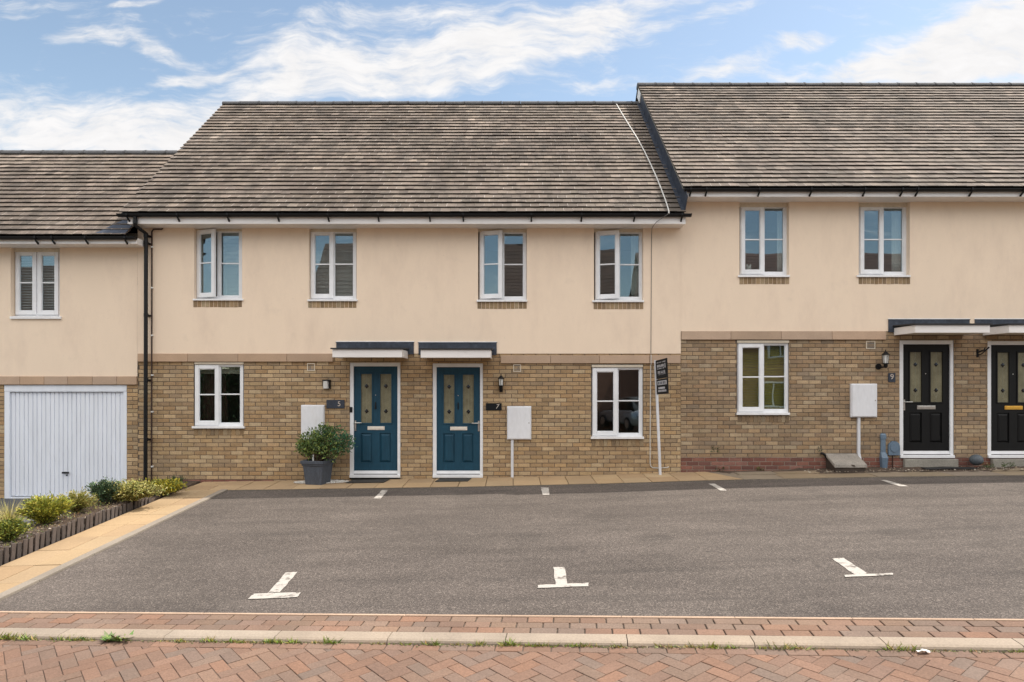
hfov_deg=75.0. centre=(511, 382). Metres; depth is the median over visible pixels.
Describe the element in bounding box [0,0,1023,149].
sky
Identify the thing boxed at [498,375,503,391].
wall lantern
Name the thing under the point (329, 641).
weed tuft
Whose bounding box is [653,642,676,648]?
weed tuft
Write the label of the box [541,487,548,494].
bay marking
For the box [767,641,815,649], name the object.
weed tuft
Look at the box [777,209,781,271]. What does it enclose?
curtain
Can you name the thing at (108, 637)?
weed tuft
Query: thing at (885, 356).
wall lantern
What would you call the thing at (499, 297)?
window
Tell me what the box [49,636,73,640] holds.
weed tuft
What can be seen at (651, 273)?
aerial cable
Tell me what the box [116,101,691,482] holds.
terraced house
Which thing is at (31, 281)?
window blind
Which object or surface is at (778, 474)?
pavement
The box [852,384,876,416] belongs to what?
door
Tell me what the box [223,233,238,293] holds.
window blind
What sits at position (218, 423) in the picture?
window
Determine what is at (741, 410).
window
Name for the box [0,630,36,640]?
weed tuft
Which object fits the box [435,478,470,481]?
doormat
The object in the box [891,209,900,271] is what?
curtain
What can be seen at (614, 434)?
window
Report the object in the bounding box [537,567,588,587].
bay marking
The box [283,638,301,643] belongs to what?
weed tuft
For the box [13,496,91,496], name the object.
ground
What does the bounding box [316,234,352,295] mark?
window blind
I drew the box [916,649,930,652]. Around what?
paper scrap
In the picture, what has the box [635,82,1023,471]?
terraced house
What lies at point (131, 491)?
shrub
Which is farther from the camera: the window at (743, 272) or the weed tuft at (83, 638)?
the window at (743, 272)
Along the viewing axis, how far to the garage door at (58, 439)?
12.31 m
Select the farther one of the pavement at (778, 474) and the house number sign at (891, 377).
the house number sign at (891, 377)
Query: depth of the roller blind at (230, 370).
12.42 m
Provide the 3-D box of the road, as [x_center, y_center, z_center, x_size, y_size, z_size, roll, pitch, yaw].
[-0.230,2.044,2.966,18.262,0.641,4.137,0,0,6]
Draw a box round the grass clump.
[0,496,23,528]
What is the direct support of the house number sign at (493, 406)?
attached to the terraced house at (491, 242)
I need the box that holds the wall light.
[322,380,330,388]
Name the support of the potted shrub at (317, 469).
on the gravel
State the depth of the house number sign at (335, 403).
12.25 m
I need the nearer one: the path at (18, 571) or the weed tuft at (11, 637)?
the weed tuft at (11, 637)
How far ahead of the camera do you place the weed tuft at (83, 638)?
5.37 m
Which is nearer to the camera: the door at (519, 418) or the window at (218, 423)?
the door at (519, 418)
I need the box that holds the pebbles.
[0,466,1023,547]
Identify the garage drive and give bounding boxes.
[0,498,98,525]
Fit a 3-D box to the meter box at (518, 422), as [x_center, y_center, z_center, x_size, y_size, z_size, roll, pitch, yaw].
[0.131,1.096,12.230,0.445,1.342,0.076,0,0,0]
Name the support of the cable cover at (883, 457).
attached to the terraced house at (836, 307)
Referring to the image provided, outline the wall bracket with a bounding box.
[976,347,989,356]
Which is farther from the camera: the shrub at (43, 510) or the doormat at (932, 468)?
the doormat at (932, 468)
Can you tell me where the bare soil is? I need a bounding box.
[712,466,1023,474]
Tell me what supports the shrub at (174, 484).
on the planting bed
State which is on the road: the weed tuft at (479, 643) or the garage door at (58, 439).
the weed tuft at (479, 643)
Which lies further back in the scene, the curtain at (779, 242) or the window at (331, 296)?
the curtain at (779, 242)
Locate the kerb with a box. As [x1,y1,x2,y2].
[0,628,1023,651]
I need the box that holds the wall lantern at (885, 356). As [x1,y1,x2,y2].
[875,349,889,369]
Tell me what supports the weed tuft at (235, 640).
on the road
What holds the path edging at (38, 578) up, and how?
on the ground at (40, 496)
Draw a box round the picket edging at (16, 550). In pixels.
[0,497,150,565]
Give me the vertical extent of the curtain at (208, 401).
1.110 m
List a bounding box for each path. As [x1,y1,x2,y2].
[0,472,740,592]
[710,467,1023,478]
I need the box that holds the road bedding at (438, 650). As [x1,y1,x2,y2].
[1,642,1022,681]
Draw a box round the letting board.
[654,358,668,474]
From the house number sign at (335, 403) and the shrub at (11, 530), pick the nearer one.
the shrub at (11, 530)
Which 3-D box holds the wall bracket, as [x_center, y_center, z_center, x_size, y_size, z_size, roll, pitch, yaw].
[8.630,-0.569,12.213,0.200,0.189,0.051,0,0,29]
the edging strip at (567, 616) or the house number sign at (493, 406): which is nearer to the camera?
the edging strip at (567, 616)
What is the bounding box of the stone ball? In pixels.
[969,454,983,464]
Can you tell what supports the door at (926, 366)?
in the terraced house at (836, 307)
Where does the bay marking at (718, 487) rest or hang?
on the parking area
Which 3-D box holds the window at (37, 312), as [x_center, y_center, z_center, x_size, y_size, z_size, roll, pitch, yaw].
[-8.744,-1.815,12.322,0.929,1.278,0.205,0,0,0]
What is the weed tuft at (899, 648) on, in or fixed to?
on the road
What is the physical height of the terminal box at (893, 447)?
0.531 m
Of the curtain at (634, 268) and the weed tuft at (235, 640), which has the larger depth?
the curtain at (634, 268)
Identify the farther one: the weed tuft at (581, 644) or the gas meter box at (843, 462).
the gas meter box at (843, 462)
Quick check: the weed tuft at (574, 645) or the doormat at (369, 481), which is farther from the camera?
the doormat at (369, 481)
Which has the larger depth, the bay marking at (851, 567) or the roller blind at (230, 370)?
the roller blind at (230, 370)
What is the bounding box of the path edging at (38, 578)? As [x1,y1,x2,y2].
[0,475,1023,600]
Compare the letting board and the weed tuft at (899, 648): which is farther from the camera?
the letting board
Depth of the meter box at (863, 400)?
12.20 m
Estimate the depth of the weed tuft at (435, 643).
5.08 m
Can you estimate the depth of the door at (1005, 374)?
12.31 m
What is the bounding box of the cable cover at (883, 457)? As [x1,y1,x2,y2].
[879,433,887,467]
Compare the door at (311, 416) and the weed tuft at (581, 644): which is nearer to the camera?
the weed tuft at (581, 644)
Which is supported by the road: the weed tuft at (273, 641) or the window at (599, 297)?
the weed tuft at (273, 641)
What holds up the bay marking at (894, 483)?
on the parking area
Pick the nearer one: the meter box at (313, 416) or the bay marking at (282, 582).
the bay marking at (282, 582)
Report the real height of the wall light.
0.166 m
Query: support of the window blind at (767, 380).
attached to the terraced house at (836, 307)
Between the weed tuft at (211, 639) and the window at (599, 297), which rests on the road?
the weed tuft at (211, 639)
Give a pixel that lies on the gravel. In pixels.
(331, 481)
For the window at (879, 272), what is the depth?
12.34 m
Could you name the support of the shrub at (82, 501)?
on the planting bed
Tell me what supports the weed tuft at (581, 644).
on the road
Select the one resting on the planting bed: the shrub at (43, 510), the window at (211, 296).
the shrub at (43, 510)
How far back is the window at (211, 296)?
12.33 m
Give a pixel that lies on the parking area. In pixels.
(946, 547)
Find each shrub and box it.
[0,514,33,541]
[14,490,75,524]
[53,486,99,511]
[85,476,121,503]
[88,479,171,502]
[138,477,188,495]
[167,476,185,482]
[293,422,355,484]
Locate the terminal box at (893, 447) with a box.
[888,441,899,467]
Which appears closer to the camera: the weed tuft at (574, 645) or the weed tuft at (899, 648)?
the weed tuft at (899, 648)
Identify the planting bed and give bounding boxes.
[0,481,199,564]
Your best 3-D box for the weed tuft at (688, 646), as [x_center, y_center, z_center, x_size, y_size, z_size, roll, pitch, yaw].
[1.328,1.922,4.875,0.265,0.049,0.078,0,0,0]
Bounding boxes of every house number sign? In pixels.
[326,400,344,407]
[486,403,501,409]
[888,373,894,381]
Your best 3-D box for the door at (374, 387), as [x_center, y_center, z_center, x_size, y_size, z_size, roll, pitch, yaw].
[-2.521,0.683,12.315,0.933,2.119,0.150,0,0,0]
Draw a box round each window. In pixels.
[10,252,61,318]
[192,364,244,427]
[193,229,243,300]
[307,232,357,300]
[477,230,526,301]
[591,367,643,438]
[592,230,643,301]
[736,343,789,414]
[738,207,789,276]
[856,207,910,276]
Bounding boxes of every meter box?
[301,405,324,438]
[507,406,530,476]
[820,452,866,471]
[850,384,876,457]
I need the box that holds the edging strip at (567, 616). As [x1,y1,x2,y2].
[0,611,1023,621]
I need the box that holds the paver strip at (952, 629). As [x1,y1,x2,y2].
[0,613,1023,637]
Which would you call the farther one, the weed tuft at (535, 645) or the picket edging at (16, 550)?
the picket edging at (16, 550)
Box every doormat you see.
[346,479,389,482]
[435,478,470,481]
[921,466,976,469]
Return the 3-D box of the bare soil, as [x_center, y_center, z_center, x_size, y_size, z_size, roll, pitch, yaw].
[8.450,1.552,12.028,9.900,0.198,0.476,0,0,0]
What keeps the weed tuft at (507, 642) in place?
on the road
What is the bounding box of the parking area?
[0,476,1023,618]
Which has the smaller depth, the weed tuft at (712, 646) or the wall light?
the weed tuft at (712, 646)
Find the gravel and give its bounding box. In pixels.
[294,480,347,483]
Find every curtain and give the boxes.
[202,374,227,421]
[631,234,638,296]
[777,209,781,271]
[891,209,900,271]
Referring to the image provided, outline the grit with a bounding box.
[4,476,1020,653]
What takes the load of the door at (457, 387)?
in the terraced house at (491, 242)
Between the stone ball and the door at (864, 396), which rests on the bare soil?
the stone ball
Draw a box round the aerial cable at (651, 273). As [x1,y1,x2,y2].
[616,104,669,468]
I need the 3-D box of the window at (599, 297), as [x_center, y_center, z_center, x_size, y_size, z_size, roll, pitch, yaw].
[1.948,-2.154,12.322,0.950,1.341,0.205,0,0,0]
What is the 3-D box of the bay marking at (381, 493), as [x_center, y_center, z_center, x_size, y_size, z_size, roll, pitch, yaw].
[-2.139,1.815,10.891,0.123,0.026,0.683,0,0,0]
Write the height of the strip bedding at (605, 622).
0.535 m
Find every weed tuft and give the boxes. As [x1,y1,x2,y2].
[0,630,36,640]
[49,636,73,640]
[67,635,94,640]
[101,630,133,641]
[199,635,217,642]
[222,637,244,642]
[262,636,280,643]
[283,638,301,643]
[323,636,341,644]
[421,640,441,645]
[467,640,485,645]
[498,637,522,646]
[524,641,559,647]
[565,643,585,646]
[580,642,602,647]
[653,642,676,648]
[676,641,709,648]
[708,641,736,648]
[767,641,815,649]
[879,641,920,651]
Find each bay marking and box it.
[248,572,300,598]
[374,490,387,497]
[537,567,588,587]
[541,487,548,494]
[710,484,726,490]
[832,558,892,576]
[882,480,905,485]
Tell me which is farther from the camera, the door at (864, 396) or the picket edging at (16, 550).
the door at (864, 396)
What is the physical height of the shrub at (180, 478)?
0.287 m
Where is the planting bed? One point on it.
(121, 503)
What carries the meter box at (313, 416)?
attached to the terraced house at (491, 242)
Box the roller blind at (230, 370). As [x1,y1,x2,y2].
[200,367,239,373]
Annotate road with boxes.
[0,640,1023,681]
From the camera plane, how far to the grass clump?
9.89 m
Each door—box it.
[4,385,126,497]
[301,406,322,438]
[349,363,399,477]
[433,363,482,477]
[508,407,530,438]
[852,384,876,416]
[899,340,954,457]
[987,341,1023,457]
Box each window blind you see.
[21,256,53,307]
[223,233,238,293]
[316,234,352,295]
[743,347,783,408]
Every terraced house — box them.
[0,150,176,497]
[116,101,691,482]
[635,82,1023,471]
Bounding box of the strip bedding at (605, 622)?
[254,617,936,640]
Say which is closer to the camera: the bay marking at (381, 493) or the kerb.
the kerb
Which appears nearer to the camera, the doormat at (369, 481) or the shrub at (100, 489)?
the shrub at (100, 489)

